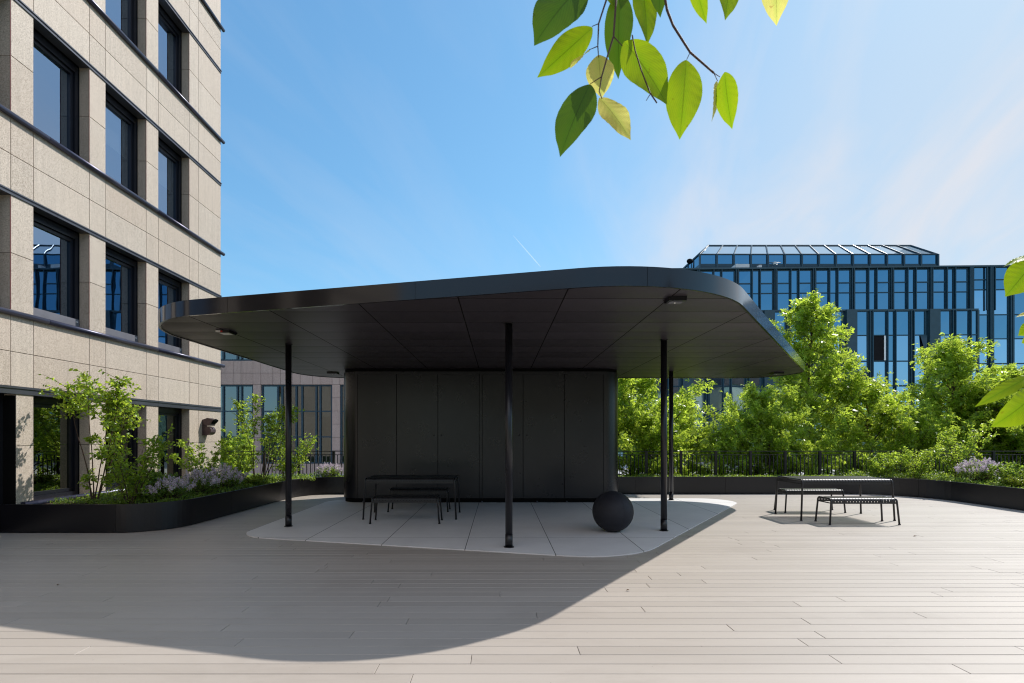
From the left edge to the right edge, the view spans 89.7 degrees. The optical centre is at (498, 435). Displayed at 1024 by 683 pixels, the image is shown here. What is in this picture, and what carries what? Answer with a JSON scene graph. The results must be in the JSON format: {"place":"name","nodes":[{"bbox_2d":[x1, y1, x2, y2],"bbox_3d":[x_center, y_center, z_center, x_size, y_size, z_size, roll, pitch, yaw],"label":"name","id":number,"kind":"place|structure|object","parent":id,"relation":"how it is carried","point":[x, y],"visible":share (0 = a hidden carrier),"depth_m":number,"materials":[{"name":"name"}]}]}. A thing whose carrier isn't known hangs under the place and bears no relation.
{"place":"outdoors","nodes":[
{"label":"outdoors","id":0,"kind":"place"},
{"bbox_2d":[221,351,343,473],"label":"stone building","id":1,"kind":"structure","parent":0,"point":[319,401],"depth_m":29.10,"materials":[{"name":"beige stone"}]},
{"bbox_2d":[221,385,252,462],"bbox_3d":[-15.880,-0.665,29.130,4.020,4.450,0.120,0,0,0],"label":"window","id":2,"kind":"structure","parent":1,"relation":"in","point":[237,392],"depth_m":29.15,"materials":[{"name":"blue glass"}]},
{"bbox_2d":[262,385,332,463],"bbox_3d":[-11.420,-0.665,29.130,4.020,4.450,0.120,0,0,0],"label":"window","id":3,"kind":"structure","parent":1,"relation":"in","point":[316,400],"depth_m":29.15,"materials":[{"name":"grey glass"}]},
{"bbox_2d":[340,385,343,463],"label":"window","id":4,"kind":"structure","parent":1,"relation":"in","point":[341,386],"depth_m":29.10,"materials":[{"name":"grey glass"}]},
{"bbox_2d":[221,0,1023,296],"label":"sky","id":5,"kind":"structure","parent":0,"point":[368,142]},
{"bbox_2d":[532,0,787,156],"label":"hanging branch","id":6,"kind":"object","parent":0,"point":[640,63],"visible":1,"depth_m":0.78,"materials":[{"name":"green plant"}]},
{"bbox_2d":[337,493,1017,658],"bbox_3d":[2.000,1.855,2.975,21.200,0.490,23.950,0,0,0],"label":"terrace base","id":7,"kind":"object","parent":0,"point":[705,493],"depth_m":14.40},
{"bbox_2d":[246,498,736,556],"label":"slab","id":8,"kind":"structure","parent":7,"relation":"on","point":[571,529],"depth_m":8.90,"materials":[{"name":"concrete"}]},
{"bbox_2d":[369,495,442,523],"bbox_3d":[-1.680,1.329,9.370,1.275,0.475,0.455,0,0,0],"label":"slatted bench","id":9,"kind":"object","parent":8,"relation":"on","point":[377,498],"visible":1,"depth_m":9.19,"materials":[{"name":"metal"}]},
{"bbox_2d":[362,475,460,519],"bbox_3d":[-1.675,1.179,10.090,1.786,0.775,0.936,0,0,0],"label":"slatted table","id":10,"kind":"object","parent":8,"relation":"on","point":[412,479],"visible":0.99,"depth_m":9.67,"materials":[{"name":"metal"}]},
{"bbox_2d":[387,487,450,511],"bbox_3d":[-1.670,1.329,10.810,1.275,0.475,0.455,0,0,0],"label":"slatted bench","id":11,"kind":"object","parent":8,"relation":"on","point":[427,490],"visible":0.99,"depth_m":10.62,"materials":[{"name":"metal"}]},
{"bbox_2d":[344,369,617,502],"bbox_3d":[-0.435,-0.013,12.902,6.670,3.158,1.696,0,0,0],"label":"storage cabin","id":12,"kind":"object","parent":8,"relation":"on","point":[452,422],"visible":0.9,"depth_m":12.09,"materials":[{"name":"metal"}]},
{"bbox_2d":[358,374,395,496],"bbox_3d":[-2.867,-0.005,12.096,0.911,2.900,0.008,0,0,0],"label":"door","id":13,"kind":"structure","parent":12,"relation":"in","point":[376,392],"depth_m":12.09,"materials":[{"name":"metal"}]},
{"bbox_2d":[397,374,437,494],"bbox_3d":[-1.921,-0.005,12.077,0.962,2.900,0.046,0,0,0],"label":"door","id":14,"kind":"structure","parent":12,"relation":"in","point":[417,394],"depth_m":12.09,"materials":[{"name":"metal"}]},
{"bbox_2d":[438,374,478,496],"bbox_3d":[-0.946,-0.005,12.077,0.971,2.900,0.046,0,0,0],"label":"door","id":15,"kind":"structure","parent":12,"relation":"in","point":[458,394],"depth_m":12.09,"materials":[{"name":"metal"}]},
{"bbox_2d":[482,374,522,496],"bbox_3d":[0.084,-0.005,12.077,0.960,2.900,0.046,0,0,0],"label":"door","id":16,"kind":"structure","parent":12,"relation":"in","point":[493,385],"depth_m":12.09,"materials":[{"name":"metal"}]},
{"bbox_2d":[523,374,563,496],"bbox_3d":[1.056,-0.005,12.077,0.967,2.900,0.046,0,0,0],"label":"door","id":17,"kind":"structure","parent":12,"relation":"in","point":[543,394],"depth_m":12.09,"materials":[{"name":"metal"}]},
{"bbox_2d":[564,374,602,496],"bbox_3d":[2.000,-0.005,12.096,0.914,2.900,0.008,0,0,0],"label":"door","id":18,"kind":"structure","parent":12,"relation":"in","point":[583,393],"depth_m":12.09,"materials":[{"name":"metal"}]},
{"bbox_2d":[158,266,804,547],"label":"canopy pavilion","id":19,"kind":"structure","parent":8,"relation":"on","point":[625,321],"depth_m":7.48,"materials":[{"name":"metal"}]},
{"bbox_2d":[592,491,633,531],"bbox_3d":[1.870,1.237,8.440,0.666,0.671,0.666,0,0,0],"label":"ball seat","id":20,"kind":"object","parent":8,"relation":"on","point":[612,511],"visible":1,"depth_m":8.20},
{"bbox_2d":[0,494,1023,682],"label":"deck","id":21,"kind":"structure","parent":7,"relation":"on","point":[750,588],"depth_m":4.82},
{"bbox_2d":[773,488,845,512],"bbox_3d":[6.505,1.343,10.780,1.275,0.475,0.455,0,0,0],"label":"slatted bench","id":22,"kind":"object","parent":21,"relation":"on","point":[810,491],"visible":0.93,"depth_m":10.59,"materials":[{"name":"metal"}]},
{"bbox_2d":[774,476,895,520],"bbox_3d":[6.505,1.192,10.030,1.786,0.775,0.936,0,0,0],"label":"slatted table","id":23,"kind":"object","parent":21,"relation":"on","point":[827,480],"visible":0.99,"depth_m":9.62,"materials":[{"name":"metal"}]},
{"bbox_2d":[814,496,900,524],"bbox_3d":[6.490,1.343,9.330,1.275,0.475,0.455,0,0,0],"label":"slatted bench","id":24,"kind":"object","parent":21,"relation":"on","point":[881,500],"visible":1,"depth_m":9.15,"materials":[{"name":"metal"}]},
{"bbox_2d":[0,477,1023,531],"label":"planter","id":25,"kind":"object","parent":7,"relation":"on","point":[85,517],"visible":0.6,"depth_m":11.05,"materials":[{"name":"black metal"}]},
{"bbox_2d":[38,368,150,498],"bbox_3d":[-6.883,0.013,8.996,1.216,2.341,1.630,0,0,0],"label":"multi stem tree","id":26,"kind":"object","parent":25,"relation":"on","point":[111,401],"visible":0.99,"depth_m":8.81,"materials":[{"name":"green plant"}]},
{"bbox_2d":[77,468,113,503],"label":"leafy shrub","id":27,"kind":"object","parent":25,"relation":"on","point":[94,478],"visible":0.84,"depth_m":8.95,"materials":[{"name":"green plant"}]},
{"bbox_2d":[83,421,174,503],"bbox_3d":[-6.395,0.471,8.911,1.269,1.425,1.172,0,0,-41],"label":"leafy shrub","id":28,"kind":"object","parent":25,"relation":"on","point":[120,474],"visible":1,"depth_m":8.91,"materials":[{"name":"green plant"}]},
{"bbox_2d":[124,472,181,501],"bbox_3d":[-6.309,0.898,9.459,0.944,0.582,0.995,0,0,0],"label":"shrub","id":29,"kind":"object","parent":25,"relation":"on","point":[155,480],"visible":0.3,"depth_m":9.30,"materials":[{"name":"green plant"}]},
{"bbox_2d":[141,475,193,500],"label":"lilac bush","id":30,"kind":"object","parent":25,"relation":"on","point":[172,490],"visible":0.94,"depth_m":9.23,"materials":[{"name":"purple plant"}]},
{"bbox_2d":[175,468,220,492],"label":"lilac bush","id":31,"kind":"object","parent":25,"relation":"on","point":[194,477],"visible":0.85,"depth_m":10.26,"materials":[{"name":"purple plant"}]},
{"bbox_2d":[166,436,230,480],"bbox_3d":[-6.998,0.595,12.116,1.240,1.177,1.087,0,0,-14],"label":"leafy shrub","id":32,"kind":"object","parent":25,"relation":"on","point":[194,460],"visible":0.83,"depth_m":11.91,"materials":[{"name":"green plant"}]},
{"bbox_2d":[202,463,247,488],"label":"lilac bush","id":33,"kind":"object","parent":25,"relation":"on","point":[228,477],"visible":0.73,"depth_m":10.98,"materials":[{"name":"purple plant"}]},
{"bbox_2d":[222,437,265,477],"bbox_3d":[-6.299,0.600,12.593,0.939,1.167,0.819,0,0,0],"label":"leafy shrub","id":34,"kind":"object","parent":25,"relation":"on","point":[242,463],"visible":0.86,"depth_m":12.58,"materials":[{"name":"green plant"}]},
{"bbox_2d":[231,393,265,474],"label":"sapling","id":35,"kind":"object","parent":25,"relation":"on","point":[242,419],"visible":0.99,"depth_m":12.81,"materials":[{"name":"green plant"}]},
{"bbox_2d":[240,474,269,486],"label":"lime shrub","id":36,"kind":"object","parent":25,"relation":"on","point":[254,479],"visible":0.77,"depth_m":11.93,"materials":[{"name":"green plant"}]},
{"bbox_2d":[254,401,304,478],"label":"sapling","id":37,"kind":"object","parent":25,"relation":"on","point":[275,416],"visible":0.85,"depth_m":12.93,"materials":[{"name":"green plant"}]},
{"bbox_2d":[260,432,317,480],"bbox_3d":[-5.521,0.530,13.585,1.439,1.309,1.199,0,0,0],"label":"leafy shrub","id":38,"kind":"object","parent":25,"relation":"on","point":[302,456],"visible":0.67,"depth_m":13.52,"materials":[{"name":"green plant"}]},
{"bbox_2d":[316,462,342,476],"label":"lilac bush","id":39,"kind":"object","parent":25,"relation":"on","point":[335,469],"visible":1,"depth_m":14.34,"materials":[{"name":"purple plant"}]},
{"bbox_2d":[49,468,1023,503],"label":"ground cover","id":40,"kind":"object","parent":25,"relation":"in","point":[279,478],"visible":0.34,"depth_m":12.46,"materials":[{"name":"green plant"}]},
{"bbox_2d":[858,451,909,475],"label":"arching shrub","id":41,"kind":"object","parent":25,"relation":"on","point":[875,466],"visible":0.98,"depth_m":14.34,"materials":[{"name":"green plant"}]},
{"bbox_2d":[892,444,944,478],"bbox_3d":[11.565,0.706,14.197,1.150,0.956,0.956,0,0,25],"label":"arching shrub","id":42,"kind":"object","parent":25,"relation":"on","point":[923,464],"visible":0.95,"depth_m":14.06,"materials":[{"name":"green plant"}]},
{"bbox_2d":[935,425,999,477],"bbox_3d":[12.488,0.450,13.663,1.234,1.467,1.324,0,0,-36],"label":"arching shrub","id":43,"kind":"object","parent":25,"relation":"on","point":[951,442],"visible":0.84,"depth_m":13.67,"materials":[{"name":"green plant"}]},
{"bbox_2d":[954,456,1003,481],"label":"lilac bush","id":44,"kind":"object","parent":25,"relation":"on","point":[969,471],"visible":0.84,"depth_m":12.66,"materials":[{"name":"purple plant"}]},
{"bbox_2d":[990,461,1023,478],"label":"shrub","id":45,"kind":"object","parent":25,"relation":"on","point":[1008,470],"visible":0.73,"depth_m":11.89,"materials":[{"name":"green plant"}]},
{"bbox_2d":[996,475,1023,487],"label":"lime shrub","id":46,"kind":"object","parent":25,"relation":"on","point":[1011,480],"visible":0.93,"depth_m":11.61,"materials":[{"name":"green plant"}]},
{"bbox_2d":[227,451,1023,479],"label":"metal railing","id":47,"kind":"object","parent":7,"relation":"on","point":[993,454],"visible":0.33,"depth_m":14.92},
{"bbox_2d":[618,245,1023,461],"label":"glass office building","id":48,"kind":"structure","parent":0,"point":[895,307],"depth_m":41.76,"materials":[{"name":"blue"}]},
{"bbox_2d":[693,378,703,450],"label":"window","id":49,"kind":"structure","parent":48,"relation":"in","point":[701,398],"depth_m":41.85,"materials":[{"name":"blue glass"}]},
{"bbox_2d":[709,378,722,455],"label":"window","id":50,"kind":"structure","parent":48,"relation":"in","point":[716,397],"depth_m":41.81,"materials":[{"name":"blue glass"}]},
{"bbox_2d":[732,378,744,439],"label":"window","id":51,"kind":"structure","parent":48,"relation":"in","point":[736,382],"depth_m":41.76,"materials":[{"name":"blue glass"}]},
{"bbox_2d":[739,271,750,297],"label":"window","id":52,"kind":"structure","parent":48,"relation":"in","point":[744,276],"depth_m":42.28,"materials":[{"name":"blue glass"}]},
{"bbox_2d":[753,270,758,306],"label":"window","id":53,"kind":"structure","parent":48,"relation":"in","point":[755,273],"depth_m":42.25,"materials":[{"name":"blue glass"}]},
{"bbox_2d":[761,270,772,309],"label":"window","id":54,"kind":"structure","parent":48,"relation":"in","point":[766,275],"depth_m":42.23,"materials":[{"name":"blue glass"}]},
{"bbox_2d":[777,270,789,309],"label":"window","id":55,"kind":"structure","parent":48,"relation":"in","point":[783,276],"depth_m":42.19,"materials":[{"name":"blue glass"}]},
{"bbox_2d":[792,270,797,306],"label":"window","id":56,"kind":"structure","parent":48,"relation":"in","point":[794,272],"depth_m":42.16,"materials":[{"name":"blue glass"}]},
{"bbox_2d":[800,270,811,300],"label":"window","id":57,"kind":"structure","parent":48,"relation":"in","point":[805,275],"depth_m":42.14,"materials":[{"name":"blue glass"}]},
{"bbox_2d":[816,270,828,309],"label":"window","id":58,"kind":"structure","parent":48,"relation":"in","point":[822,276],"depth_m":42.09,"materials":[{"name":"blue glass"}]},
{"bbox_2d":[831,270,836,307],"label":"window","id":59,"kind":"structure","parent":48,"relation":"in","point":[833,272],"depth_m":42.07,"materials":[{"name":"blue glass"}]},
{"bbox_2d":[839,270,850,308],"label":"window","id":60,"kind":"structure","parent":48,"relation":"in","point":[844,275],"depth_m":42.04,"materials":[{"name":"blue glass"}]},
{"bbox_2d":[855,269,867,308],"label":"window","id":61,"kind":"structure","parent":48,"relation":"in","point":[861,276],"depth_m":42.00,"materials":[{"name":"blue glass"}]},
{"bbox_2d":[857,311,867,444],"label":"window","id":62,"kind":"structure","parent":48,"relation":"in","point":[862,316],"depth_m":41.46,"materials":[{"name":"blue glass"}]},
{"bbox_2d":[870,269,875,308],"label":"window","id":63,"kind":"structure","parent":48,"relation":"in","point":[872,271],"depth_m":41.97,"materials":[{"name":"blue glass"}]},
{"bbox_2d":[874,311,886,453],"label":"window","id":64,"kind":"structure","parent":48,"relation":"in","point":[880,317],"depth_m":41.41,"materials":[{"name":"blue glass"}]},
{"bbox_2d":[878,269,889,308],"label":"window","id":65,"kind":"structure","parent":48,"relation":"in","point":[883,274],"depth_m":41.94,"materials":[{"name":"blue glass"}]},
{"bbox_2d":[889,311,894,430],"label":"window","id":66,"kind":"structure","parent":48,"relation":"in","point":[891,313],"depth_m":41.39,"materials":[{"name":"blue glass"}]},
{"bbox_2d":[894,269,906,308],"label":"window","id":67,"kind":"structure","parent":48,"relation":"in","point":[900,275],"depth_m":41.91,"materials":[{"name":"blue glass"}]},
{"bbox_2d":[897,311,909,405],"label":"window","id":68,"kind":"structure","parent":48,"relation":"in","point":[903,317],"depth_m":41.36,"materials":[{"name":"blue glass"}]},
{"bbox_2d":[909,269,914,308],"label":"window","id":69,"kind":"structure","parent":48,"relation":"in","point":[911,271],"depth_m":41.88,"materials":[{"name":"blue glass"}]},
{"bbox_2d":[915,311,925,447],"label":"window","id":70,"kind":"structure","parent":48,"relation":"in","point":[920,316],"depth_m":41.32,"materials":[{"name":"blue glass"}]},
{"bbox_2d":[917,269,928,308],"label":"window","id":71,"kind":"structure","parent":48,"relation":"in","point":[922,274],"depth_m":41.85,"materials":[{"name":"blue glass"}]},
{"bbox_2d":[933,269,945,308],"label":"window","id":72,"kind":"structure","parent":48,"relation":"in","point":[939,275],"depth_m":41.81,"materials":[{"name":"blue glass"}]},
{"bbox_2d":[941,311,950,411],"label":"window","id":73,"kind":"structure","parent":48,"relation":"in","point":[945,315],"depth_m":41.26,"materials":[{"name":"blue glass"}]},
{"bbox_2d":[948,269,953,308],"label":"window","id":74,"kind":"structure","parent":48,"relation":"in","point":[950,271],"depth_m":41.79,"materials":[{"name":"blue glass"}]},
{"bbox_2d":[956,268,967,308],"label":"window","id":75,"kind":"structure","parent":48,"relation":"in","point":[961,274],"depth_m":41.76,"materials":[{"name":"blue glass"}]},
{"bbox_2d":[957,310,969,367],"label":"window","id":76,"kind":"structure","parent":48,"relation":"in","point":[963,316],"depth_m":41.22,"materials":[{"name":"blue glass"}]},
{"bbox_2d":[972,310,976,378],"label":"window","id":77,"kind":"structure","parent":48,"relation":"in","point":[974,312],"depth_m":41.19,"materials":[{"name":"blue glass"}]},
{"bbox_2d":[974,267,988,371],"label":"window","id":78,"kind":"structure","parent":48,"relation":"in","point":[979,272],"depth_m":41.71,"materials":[{"name":"blue glass"}]},
{"bbox_2d":[994,267,1008,375],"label":"window","id":79,"kind":"structure","parent":48,"relation":"in","point":[1001,314],"depth_m":41.67,"materials":[{"name":"blue glass"}]},
{"bbox_2d":[1014,293,1023,368],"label":"window","id":80,"kind":"structure","parent":48,"relation":"in","point":[1018,298],"depth_m":41.63,"materials":[{"name":"blue glass"}]},
{"bbox_2d":[975,255,1023,426],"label":"side branch","id":81,"kind":"object","parent":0,"point":[1011,413],"visible":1,"depth_m":0.80,"materials":[{"name":"green plant"}]},
{"label":"ground","id":82,"kind":"structure","parent":0,"visible":0},
{"bbox_2d":[0,0,224,503],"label":"stone office building","id":83,"kind":"structure","parent":82,"relation":"on","point":[111,140],"depth_m":10.38,"materials":[{"name":"stone"}]},
{"bbox_2d":[31,396,77,499],"bbox_3d":[-8.270,0.215,9.444,0.110,1.850,1.205,0,0,0],"label":"window","id":84,"kind":"structure","parent":83,"relation":"in","point":[55,439],"depth_m":9.57,"materials":[{"name":"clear glass"}]},
{"bbox_2d":[33,29,77,154],"bbox_3d":[-8.270,-6.232,9.444,0.110,1.895,1.205,0,0,0],"label":"window","id":85,"kind":"structure","parent":83,"relation":"in","point":[55,78],"depth_m":9.59,"materials":[{"name":"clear glass"}]},
{"bbox_2d":[33,213,78,326],"bbox_3d":[-8.245,-2.998,9.444,0.160,1.895,1.205,0,0,0],"label":"window","id":86,"kind":"structure","parent":83,"relation":"in","point":[55,247],"depth_m":9.59,"materials":[{"name":"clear glass"}]},
{"bbox_2d":[105,405,136,489],"bbox_3d":[-8.270,0.215,11.065,0.110,1.850,1.205,0,0,0],"label":"window","id":87,"kind":"structure","parent":83,"relation":"in","point":[132,444],"depth_m":11.42,"materials":[{"name":"black glass"}]},
{"bbox_2d":[105,92,136,193],"bbox_3d":[-8.270,-6.232,11.064,0.110,1.895,1.205,0,0,0],"label":"window","id":88,"kind":"structure","parent":83,"relation":"in","point":[120,126],"depth_m":11.26,"materials":[{"name":"blue glass"}]},
{"bbox_2d":[105,0,136,46],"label":"window","id":89,"kind":"structure","parent":83,"relation":"in","point":[123,13],"depth_m":11.42,"materials":[{"name":"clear glass"}]},
{"bbox_2d":[105,247,137,341],"bbox_3d":[-8.245,-2.998,11.065,0.160,1.895,1.205,0,0,0],"label":"window","id":90,"kind":"structure","parent":83,"relation":"in","point":[120,271],"depth_m":11.25,"materials":[{"name":"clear glass"}]},
{"bbox_2d":[158,407,180,480],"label":"window","id":91,"kind":"structure","parent":83,"relation":"in","point":[168,416],"depth_m":12.94,"materials":[{"name":"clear glass"}]},
{"bbox_2d":[158,138,180,223],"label":"window","id":92,"kind":"structure","parent":83,"relation":"in","point":[169,163],"depth_m":12.90,"materials":[{"name":"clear glass"}]},
{"bbox_2d":[158,4,180,93],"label":"window","id":93,"kind":"structure","parent":83,"relation":"in","point":[169,37],"depth_m":12.90,"materials":[{"name":"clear glass"}]},
{"bbox_2d":[158,273,181,353],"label":"window","id":94,"kind":"structure","parent":83,"relation":"in","point":[169,290],"depth_m":12.83,"materials":[{"name":"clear glass"}]},
{"bbox_2d":[202,418,217,434],"bbox_3d":[-7.822,-0.255,13.980,0.355,0.470,0.240,0,0,0],"label":"wall lamp","id":95,"kind":"object","parent":83,"relation":"attached to","point":[207,425],"depth_m":13.86,"materials":[{"name":"brown metal"}]},
{"bbox_2d":[221,423,257,473],"bbox_3d":[-8.490,0.805,16.347,1.592,2.553,1.404,0,0,0],"label":"maple bush","id":96,"kind":"object","parent":82,"relation":"on","point":[230,444],"visible":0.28,"depth_m":16.22,"materials":[{"name":"green plant"}]},
{"bbox_2d":[618,406,710,476],"bbox_3d":[5.009,0.589,16.844,3.547,3.214,3.210,0,0,-15],"label":"street tree","id":97,"kind":"object","parent":82,"relation":"on","point":[627,441],"visible":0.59,"depth_m":16.48,"materials":[{"name":"green plant"}]},
{"bbox_2d":[618,378,718,474],"bbox_3d":[4.536,-0.202,17.967,6.141,4.813,6.787,0,0,15],"label":"street tree","id":98,"kind":"object","parent":82,"relation":"on","point":[627,390],"visible":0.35,"depth_m":16.85,"materials":[{"name":"green plant"}]},
{"bbox_2d":[649,400,716,476],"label":"street tree","id":99,"kind":"object","parent":82,"relation":"on","point":[689,423],"visible":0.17,"depth_m":17.87,"materials":[{"name":"green plant"}]},
{"bbox_2d":[685,426,766,476],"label":"street tree","id":100,"kind":"object","parent":82,"relation":"on","point":[726,445],"visible":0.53,"depth_m":16.86,"materials":[{"name":"green plant"}]},
{"bbox_2d":[692,378,825,475],"bbox_3d":[8.815,0.132,17.520,4.566,4.138,4.132,0,0,20],"label":"street tree","id":101,"kind":"object","parent":82,"relation":"on","point":[757,402],"visible":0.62,"depth_m":17.16,"materials":[{"name":"green plant"}]},
{"bbox_2d":[720,407,837,476],"bbox_3d":[8.867,0.629,16.943,3.130,3.135,3.460,0,0,-38],"label":"street tree","id":102,"kind":"object","parent":82,"relation":"on","point":[774,424],"visible":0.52,"depth_m":16.59,"materials":[{"name":"green plant"}]},
{"bbox_2d":[759,436,845,475],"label":"street tree","id":103,"kind":"object","parent":82,"relation":"on","point":[803,445],"visible":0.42,"depth_m":16.27,"materials":[{"name":"green plant"}]},
{"bbox_2d":[736,288,897,474],"bbox_3d":[11.686,-1.634,19.503,4.519,7.668,6.053,0,0,2],"label":"street tree","id":104,"kind":"object","parent":82,"relation":"on","point":[809,312],"visible":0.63,"depth_m":18.74,"materials":[{"name":"green plant"}]},
{"bbox_2d":[822,442,880,475],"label":"street tree","id":105,"kind":"object","parent":82,"relation":"on","point":[855,447],"visible":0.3,"depth_m":16.50,"materials":[{"name":"green plant"}]},
{"bbox_2d":[791,375,951,476],"bbox_3d":[13.271,-0.008,18.377,5.693,4.422,5.151,0,0,-10],"label":"street tree","id":106,"kind":"object","parent":82,"relation":"on","point":[849,421],"visible":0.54,"depth_m":17.55,"materials":[{"name":"green plant"}]},
{"bbox_2d":[847,398,998,476],"bbox_3d":[13.820,0.460,16.972,4.049,3.476,3.663,0,0,30],"label":"street tree","id":107,"kind":"object","parent":82,"relation":"on","point":[912,419],"visible":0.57,"depth_m":16.65,"materials":[{"name":"green plant"}]},
{"bbox_2d":[866,332,1023,476],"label":"street tree","id":108,"kind":"object","parent":82,"relation":"on","point":[948,361],"visible":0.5,"depth_m":18.08,"materials":[{"name":"green plant"}]},
{"bbox_2d":[910,374,1023,477],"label":"street tree","id":109,"kind":"object","parent":82,"relation":"on","point":[1002,445],"visible":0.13,"depth_m":17.70,"materials":[{"name":"green plant"}]},
{"bbox_2d":[949,409,1023,475],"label":"street tree","id":110,"kind":"object","parent":82,"relation":"on","point":[1017,432],"visible":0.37,"depth_m":17.22,"materials":[{"name":"green plant"}]},
{"bbox_2d":[973,363,1023,461],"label":"street tree","id":111,"kind":"object","parent":82,"relation":"on","point":[1012,371],"visible":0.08,"depth_m":18.48,"materials":[{"name":"green plant"}]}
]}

